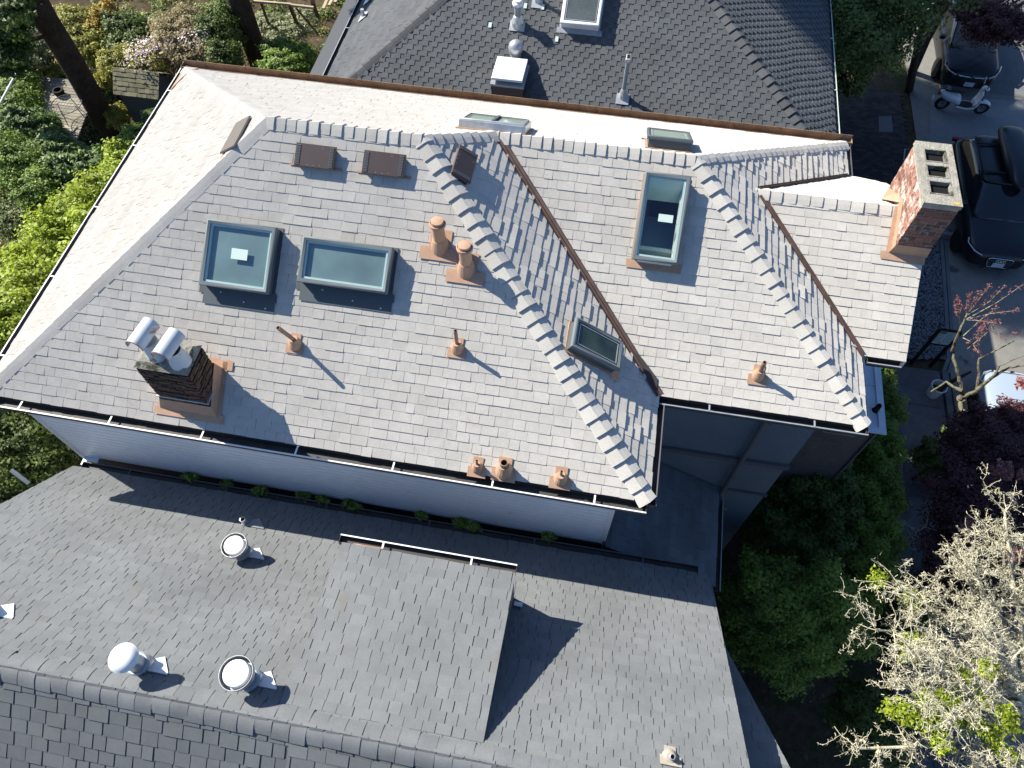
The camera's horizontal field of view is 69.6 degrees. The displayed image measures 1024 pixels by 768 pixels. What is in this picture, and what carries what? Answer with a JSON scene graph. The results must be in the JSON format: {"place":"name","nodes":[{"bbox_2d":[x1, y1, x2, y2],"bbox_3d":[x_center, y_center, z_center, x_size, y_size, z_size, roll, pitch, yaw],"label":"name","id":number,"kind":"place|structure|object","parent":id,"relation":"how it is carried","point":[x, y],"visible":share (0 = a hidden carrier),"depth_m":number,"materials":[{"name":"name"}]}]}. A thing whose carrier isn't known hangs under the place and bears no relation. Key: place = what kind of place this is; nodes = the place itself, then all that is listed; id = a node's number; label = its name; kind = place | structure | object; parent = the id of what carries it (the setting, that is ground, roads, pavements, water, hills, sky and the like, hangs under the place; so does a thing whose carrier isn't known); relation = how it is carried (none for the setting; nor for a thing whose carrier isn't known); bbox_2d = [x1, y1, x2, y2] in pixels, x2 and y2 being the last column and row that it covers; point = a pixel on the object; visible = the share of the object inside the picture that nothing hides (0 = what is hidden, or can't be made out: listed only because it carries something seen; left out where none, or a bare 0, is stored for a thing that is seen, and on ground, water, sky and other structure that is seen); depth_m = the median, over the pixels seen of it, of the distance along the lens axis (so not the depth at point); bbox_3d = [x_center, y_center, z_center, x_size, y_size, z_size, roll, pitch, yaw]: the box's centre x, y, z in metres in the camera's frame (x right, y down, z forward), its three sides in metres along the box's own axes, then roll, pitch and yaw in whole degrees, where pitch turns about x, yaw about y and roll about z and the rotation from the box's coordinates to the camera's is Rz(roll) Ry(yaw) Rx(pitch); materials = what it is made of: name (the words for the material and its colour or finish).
{"place":"outdoors","nodes":[
{"label":"outdoors","id":0,"kind":"place"},
{"bbox_2d":[0,0,1005,767],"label":"ground","id":1,"kind":"structure","parent":0,"point":[800,730],"depth_m":16.12,"materials":[{"name":"soil"}]},
{"bbox_2d":[0,67,46,108],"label":"garden bush","id":2,"kind":"object","parent":1,"relation":"on","point":[18,89],"visible":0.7,"depth_m":23.62,"materials":[{"name":"green plant"}]},
{"bbox_2d":[2,25,52,80],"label":"garden bush","id":3,"kind":"object","parent":1,"relation":"on","point":[40,51],"visible":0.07,"depth_m":24.45,"materials":[{"name":"green plant"}]},
{"bbox_2d":[0,103,69,142],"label":"garden bush","id":4,"kind":"object","parent":1,"relation":"on","point":[30,122],"visible":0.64,"depth_m":22.41,"materials":[{"name":"green plant"}]},
{"bbox_2d":[0,73,15,104],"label":"white pole","id":5,"kind":"object","parent":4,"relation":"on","point":[7,89],"visible":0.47,"depth_m":22.31,"materials":[{"name":"white metal"}]},
{"bbox_2d":[0,127,71,213],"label":"garden bush","id":6,"kind":"object","parent":1,"relation":"on","point":[10,166],"visible":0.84,"depth_m":20.28,"materials":[{"name":"green plant"}]},
{"bbox_2d":[0,177,81,241],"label":"garden bush","id":7,"kind":"object","parent":1,"relation":"on","point":[4,214],"visible":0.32,"depth_m":20.54,"materials":[{"name":"green plant"}]},
{"bbox_2d":[0,409,82,503],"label":"garden bush","id":8,"kind":"object","parent":1,"relation":"on","point":[33,450],"visible":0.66,"depth_m":15.47,"materials":[{"name":"green plant"}]},
{"bbox_2d":[23,57,66,80],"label":"garden bush","id":9,"kind":"object","parent":1,"relation":"on","point":[54,70],"visible":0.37,"depth_m":24.73,"materials":[{"name":"green plant"}]},
{"bbox_2d":[14,129,103,189],"bbox_3d":[-12.304,-5.956,21.635,3.985,3.209,2.199,9,60,5],"label":"garden bush","id":10,"kind":"object","parent":1,"relation":"on","point":[61,155],"visible":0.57,"depth_m":20.40,"materials":[{"name":"green plant"}]},
{"bbox_2d":[0,0,122,141],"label":"conifer","id":11,"kind":"object","parent":1,"relation":"on","point":[18,18],"visible":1,"depth_m":21.10,"materials":[{"name":"brown plant"}]},
{"bbox_2d":[0,135,136,351],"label":"yellow green shrub","id":12,"kind":"object","parent":1,"relation":"on","point":[26,267],"visible":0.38,"depth_m":16.47,"materials":[{"name":"green plant"}]},
{"bbox_2d":[47,2,106,83],"bbox_3d":[-14.625,-11.562,25.354,2.357,2.527,2.849,-26,63,-14],"label":"garden bush","id":13,"kind":"object","parent":1,"relation":"on","point":[69,18],"visible":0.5,"depth_m":24.57,"materials":[{"name":"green plant"}]},
{"bbox_2d":[85,0,120,38],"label":"garden bush","id":14,"kind":"object","parent":1,"relation":"on","point":[95,17],"visible":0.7,"depth_m":24.64,"materials":[{"name":"yellow plant"}]},
{"bbox_2d":[80,35,130,130],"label":"garden bush","id":15,"kind":"object","parent":1,"relation":"on","point":[116,114],"visible":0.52,"depth_m":24.25,"materials":[{"name":"green plant"}]},
{"bbox_2d":[90,122,144,170],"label":"green shrub","id":16,"kind":"object","parent":1,"relation":"on","point":[132,130],"visible":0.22,"depth_m":19.25,"materials":[{"name":"green plant"}]},
{"bbox_2d":[93,8,156,59],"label":"garden bush","id":17,"kind":"object","parent":1,"relation":"on","point":[130,27],"visible":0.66,"depth_m":24.45,"materials":[{"name":"green plant"}]},
{"bbox_2d":[113,67,173,125],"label":"garden shed","id":18,"kind":"structure","parent":1,"relation":"on","point":[137,92],"depth_m":23.32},
{"bbox_2d":[140,107,154,125],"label":"garden bush","id":19,"kind":"object","parent":1,"relation":"on","point":[146,114],"visible":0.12,"depth_m":23.26,"materials":[{"name":"green plant"}]},
{"bbox_2d":[95,28,207,82],"bbox_3d":[-11.650,-10.011,24.193,3.933,2.907,2.362,9,60,5],"label":"garden bush","id":20,"kind":"object","parent":1,"relation":"on","point":[130,57],"visible":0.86,"depth_m":23.63,"materials":[{"name":"pink plant"}]},
{"bbox_2d":[0,0,345,271],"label":"ground cover","id":21,"kind":"object","parent":1,"relation":"on","point":[328,13],"visible":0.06,"depth_m":28.18,"materials":[{"name":"green plant"}]},
{"bbox_2d":[16,76,98,140],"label":"wooden deck","id":22,"kind":"structure","parent":21,"relation":"on","point":[76,119],"depth_m":23.96,"materials":[{"name":"grey wood"}]},
{"bbox_2d":[52,86,64,96],"bbox_3d":[-14.813,-9.541,24.105,0.339,0.200,0.339,9,60,5],"label":"bowl","id":23,"kind":"object","parent":22,"relation":"on","point":[57,91],"visible":0.96,"depth_m":24.05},
{"bbox_2d":[50,94,85,125],"bbox_3d":[-14.031,-8.671,23.411,0.984,0.524,0.984,9,60,5],"label":"round table","id":24,"kind":"object","parent":22,"relation":"on","point":[62,112],"visible":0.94,"depth_m":23.23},
{"bbox_2d":[254,0,319,33],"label":"wooden trellis","id":25,"kind":"object","parent":21,"relation":"on","point":[297,6],"visible":0.72,"depth_m":24.52,"materials":[{"name":"brown wood"}]},
{"bbox_2d":[136,1,225,78],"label":"garden bush","id":26,"kind":"object","parent":1,"relation":"on","point":[168,25],"visible":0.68,"depth_m":23.57,"materials":[{"name":"pink plant"}]},
{"bbox_2d":[190,0,248,66],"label":"garden bush","id":27,"kind":"object","parent":1,"relation":"on","point":[220,19],"visible":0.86,"depth_m":23.76,"materials":[{"name":"green plant"}]},
{"bbox_2d":[227,0,266,67],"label":"conifer","id":28,"kind":"object","parent":1,"relation":"on","point":[243,9],"visible":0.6,"depth_m":24.61,"materials":[{"name":"brown plant"}]},
{"bbox_2d":[251,35,318,73],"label":"garden bush","id":29,"kind":"object","parent":1,"relation":"on","point":[283,54],"visible":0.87,"depth_m":24.01,"materials":[{"name":"green plant"}]},
{"bbox_2d":[255,4,323,42],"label":"garden bush","id":30,"kind":"object","parent":1,"relation":"on","point":[280,24],"visible":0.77,"depth_m":25.86,"materials":[{"name":"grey plant"}]},
{"bbox_2d":[322,0,328,9],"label":"plank","id":31,"kind":"object","parent":1,"relation":"on","point":[324,4],"visible":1,"depth_m":26.24,"materials":[{"name":"brown wood"}]},
{"bbox_2d":[179,472,557,542],"bbox_3d":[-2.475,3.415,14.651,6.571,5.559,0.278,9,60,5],"label":"gap weeds","id":32,"kind":"object","parent":1,"relation":"on","point":[460,521],"visible":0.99,"depth_m":12.37,"materials":[{"name":"green plant"}]},
{"bbox_2d":[0,461,789,767],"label":"charcoal roof house","id":33,"kind":"structure","parent":1,"relation":"on","point":[150,620],"depth_m":9.27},
{"bbox_2d":[0,60,962,591],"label":"light shingle house","id":34,"kind":"structure","parent":1,"relation":"on","point":[668,338],"depth_m":10.77,"materials":[{"name":"grey stone"}]},
{"bbox_2d":[310,0,839,133],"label":"dark shingle house","id":35,"kind":"structure","parent":1,"relation":"on","point":[766,62],"depth_m":16.28,"materials":[{"name":"stone"}]},
{"bbox_2d":[713,544,882,702],"bbox_3d":[5.324,4.789,14.778,2.998,3.837,2.919,-24,62,-13],"label":"side shrub","id":36,"kind":"object","parent":1,"relation":"on","point":[796,622],"visible":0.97,"depth_m":13.51,"materials":[{"name":"green plant"}]},
{"bbox_2d":[737,497,882,598],"bbox_3d":[6.260,3.711,15.950,3.376,2.922,1.827,26,63,15],"label":"side shrub","id":37,"kind":"object","parent":1,"relation":"on","point":[767,524],"visible":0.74,"depth_m":15.14,"materials":[{"name":"green plant"}]},
{"bbox_2d":[763,460,873,540],"bbox_3d":[6.622,2.666,16.379,2.996,3.240,1.957,30,64,17],"label":"side shrub","id":38,"kind":"object","parent":1,"relation":"on","point":[829,499],"visible":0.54,"depth_m":15.32,"materials":[{"name":"green plant"}]},
{"bbox_2d":[821,674,923,767],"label":"side shrub","id":39,"kind":"object","parent":1,"relation":"on","point":[860,716],"visible":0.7,"depth_m":13.77,"materials":[{"name":"green plant"}]},
{"bbox_2d":[837,86,910,184],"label":"brick forecourt","id":40,"kind":"structure","parent":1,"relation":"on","point":[855,108],"depth_m":24.75,"materials":[{"name":"grey brick"}]},
{"bbox_2d":[879,116,892,131],"bbox_3d":[12.645,-8.812,24.977,0.484,0.001,0.858,9,60,5],"label":"utility cover","id":41,"kind":"object","parent":40,"relation":"in","point":[885,123],"visible":1,"depth_m":24.96,"materials":[{"name":"metal"}]},
{"bbox_2d":[847,368,912,617],"bbox_3d":[7.991,2.230,16.701,1.490,3.132,6.333,11,60,7],"label":"hedge","id":42,"kind":"object","parent":1,"relation":"on","point":[876,459],"visible":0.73,"depth_m":15.31,"materials":[{"name":"green plant"}]},
{"bbox_2d":[869,570,949,674],"bbox_3d":[8.306,5.107,15.684,1.598,1.920,2.260,32,65,18],"label":"side shrub","id":43,"kind":"object","parent":1,"relation":"on","point":[888,609],"visible":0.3,"depth_m":15.10,"materials":[{"name":"green plant"}]},
{"bbox_2d":[817,463,1023,767],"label":"lichen tree","id":44,"kind":"object","parent":1,"relation":"on","point":[955,711],"visible":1,"depth_m":10.43,"materials":[{"name":"beige plant"}]},
{"bbox_2d":[897,507,943,600],"bbox_3d":[8.625,3.834,15.656,1.691,3.286,1.550,-7,60,-4],"label":"bare sapling","id":45,"kind":"object","parent":1,"relation":"on","point":[917,536],"visible":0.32,"depth_m":14.74,"materials":[{"name":"beige plant"}]},
{"bbox_2d":[904,4,948,92],"bbox_3d":[13.034,-10.506,23.628,0.414,4.226,2.905,39,67,21],"label":"bare trunk tree","id":46,"kind":"object","parent":1,"relation":"on","point":[910,79],"visible":0.46,"depth_m":24.23,"materials":[{"name":"brown plant"}]},
{"bbox_2d":[909,328,961,366],"bbox_3d":[11.124,-0.941,19.386,0.575,1.650,0.070,9,60,5],"label":"notice sign","id":47,"kind":"object","parent":1,"relation":"on","point":[942,337],"visible":0.99,"depth_m":19.09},
{"bbox_2d":[939,239,954,373],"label":"kerb","id":48,"kind":"structure","parent":1,"relation":"on","point":[945,270],"depth_m":21.25,"materials":[{"name":"concrete"}]},
{"bbox_2d":[940,371,1004,767],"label":"kerb","id":49,"kind":"structure","parent":1,"relation":"on","point":[947,396],"depth_m":19.39,"materials":[{"name":"concrete"}]},
{"bbox_2d":[990,0,1023,97],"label":"street apron","id":50,"kind":"object","parent":1,"relation":"on","point":[1009,80],"visible":0.33,"depth_m":26.33,"materials":[{"name":"concrete"}]},
{"bbox_2d":[884,444,921,613],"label":"front path","id":51,"kind":"structure","parent":0,"point":[904,516],"depth_m":17.64,"materials":[{"name":"grey concrete"}]},
{"bbox_2d":[905,425,960,482],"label":"side shrub","id":52,"kind":"object","parent":51,"relation":"on","point":[927,457],"visible":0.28,"depth_m":16.89,"materials":[{"name":"green plant"}]},
{"bbox_2d":[907,240,945,359],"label":"gravel","id":53,"kind":"structure","parent":0,"point":[931,311],"depth_m":20.98,"materials":[{"name":"grey gravel"}]},
{"bbox_2d":[883,366,993,767],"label":"pavement","id":54,"kind":"structure","parent":0,"point":[929,761],"depth_m":15.86,"materials":[{"name":"grey concrete"}]},
{"bbox_2d":[895,366,989,767],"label":"pavement slabs","id":55,"kind":"structure","parent":54,"relation":"on","point":[914,383],"depth_m":18.81,"materials":[{"name":"grey concrete"}]},
{"bbox_2d":[926,379,947,398],"bbox_3d":[11.141,0.162,19.384,0.407,0.430,0.407,9,60,5],"label":"bucket","id":56,"kind":"object","parent":55,"relation":"on","point":[936,393],"visible":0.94,"depth_m":19.34,"materials":[{"name":"metal"}]},
{"bbox_2d":[937,371,971,391],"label":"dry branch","id":57,"kind":"object","parent":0,"point":[945,385],"visible":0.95,"depth_m":19.07,"materials":[{"name":"plant"}]},
{"bbox_2d":[903,3,1023,767],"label":"street","id":58,"kind":"structure","parent":0,"point":[966,277],"depth_m":21.19,"materials":[{"name":"grey asphalt"}]},
{"bbox_2d":[828,0,989,107],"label":"garden tree","id":59,"kind":"object","parent":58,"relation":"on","point":[868,34],"visible":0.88,"depth_m":18.84,"materials":[{"name":"green plant"}]},
{"bbox_2d":[940,231,952,239],"bbox_3d":[13.171,-4.494,22.315,0.540,0.200,0.139,14,61,9],"label":"wheel stop","id":60,"kind":"object","parent":58,"relation":"on","point":[946,235],"visible":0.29,"depth_m":22.25,"materials":[{"name":"concrete"}]},
{"bbox_2d":[905,376,1023,633],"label":"purple maple","id":61,"kind":"object","parent":58,"relation":"on","point":[974,442],"visible":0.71,"depth_m":14.51,"materials":[{"name":"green plant"}]},
{"bbox_2d":[926,0,1007,88],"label":"black suv","id":62,"kind":"object","parent":58,"relation":"on","point":[958,62],"visible":0.52,"depth_m":25.30,"materials":[{"name":"paint"}]},
{"bbox_2d":[931,283,1023,421],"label":"pruned tree","id":63,"kind":"object","parent":58,"relation":"on","point":[961,399],"visible":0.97,"depth_m":16.34,"materials":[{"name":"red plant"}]},
{"bbox_2d":[945,0,1023,51],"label":"purple leaf tree","id":64,"kind":"object","parent":58,"relation":"on","point":[994,21],"visible":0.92,"depth_m":22.38,"materials":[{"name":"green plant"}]},
{"bbox_2d":[950,126,1023,268],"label":"black car","id":65,"kind":"object","parent":58,"relation":"on","point":[989,223],"visible":0.92,"depth_m":21.37,"materials":[{"name":"paint"}]},
{"bbox_2d":[966,370,1023,440],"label":"white car","id":66,"kind":"object","parent":58,"relation":"on","point":[1004,382],"visible":0.24,"depth_m":18.65,"materials":[{"name":"paint"}]},
{"bbox_2d":[929,95,1023,144],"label":"driveway","id":67,"kind":"structure","parent":0,"point":[949,122],"depth_m":25.07,"materials":[{"name":"concrete"}]},
{"bbox_2d":[932,76,990,113],"bbox_3d":[15.227,-9.686,24.770,1.904,1.223,0.686,9,60,6],"label":"scooter","id":68,"kind":"object","parent":67,"relation":"on","point":[978,104],"visible":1,"depth_m":24.83,"materials":[{"name":"plastic"}]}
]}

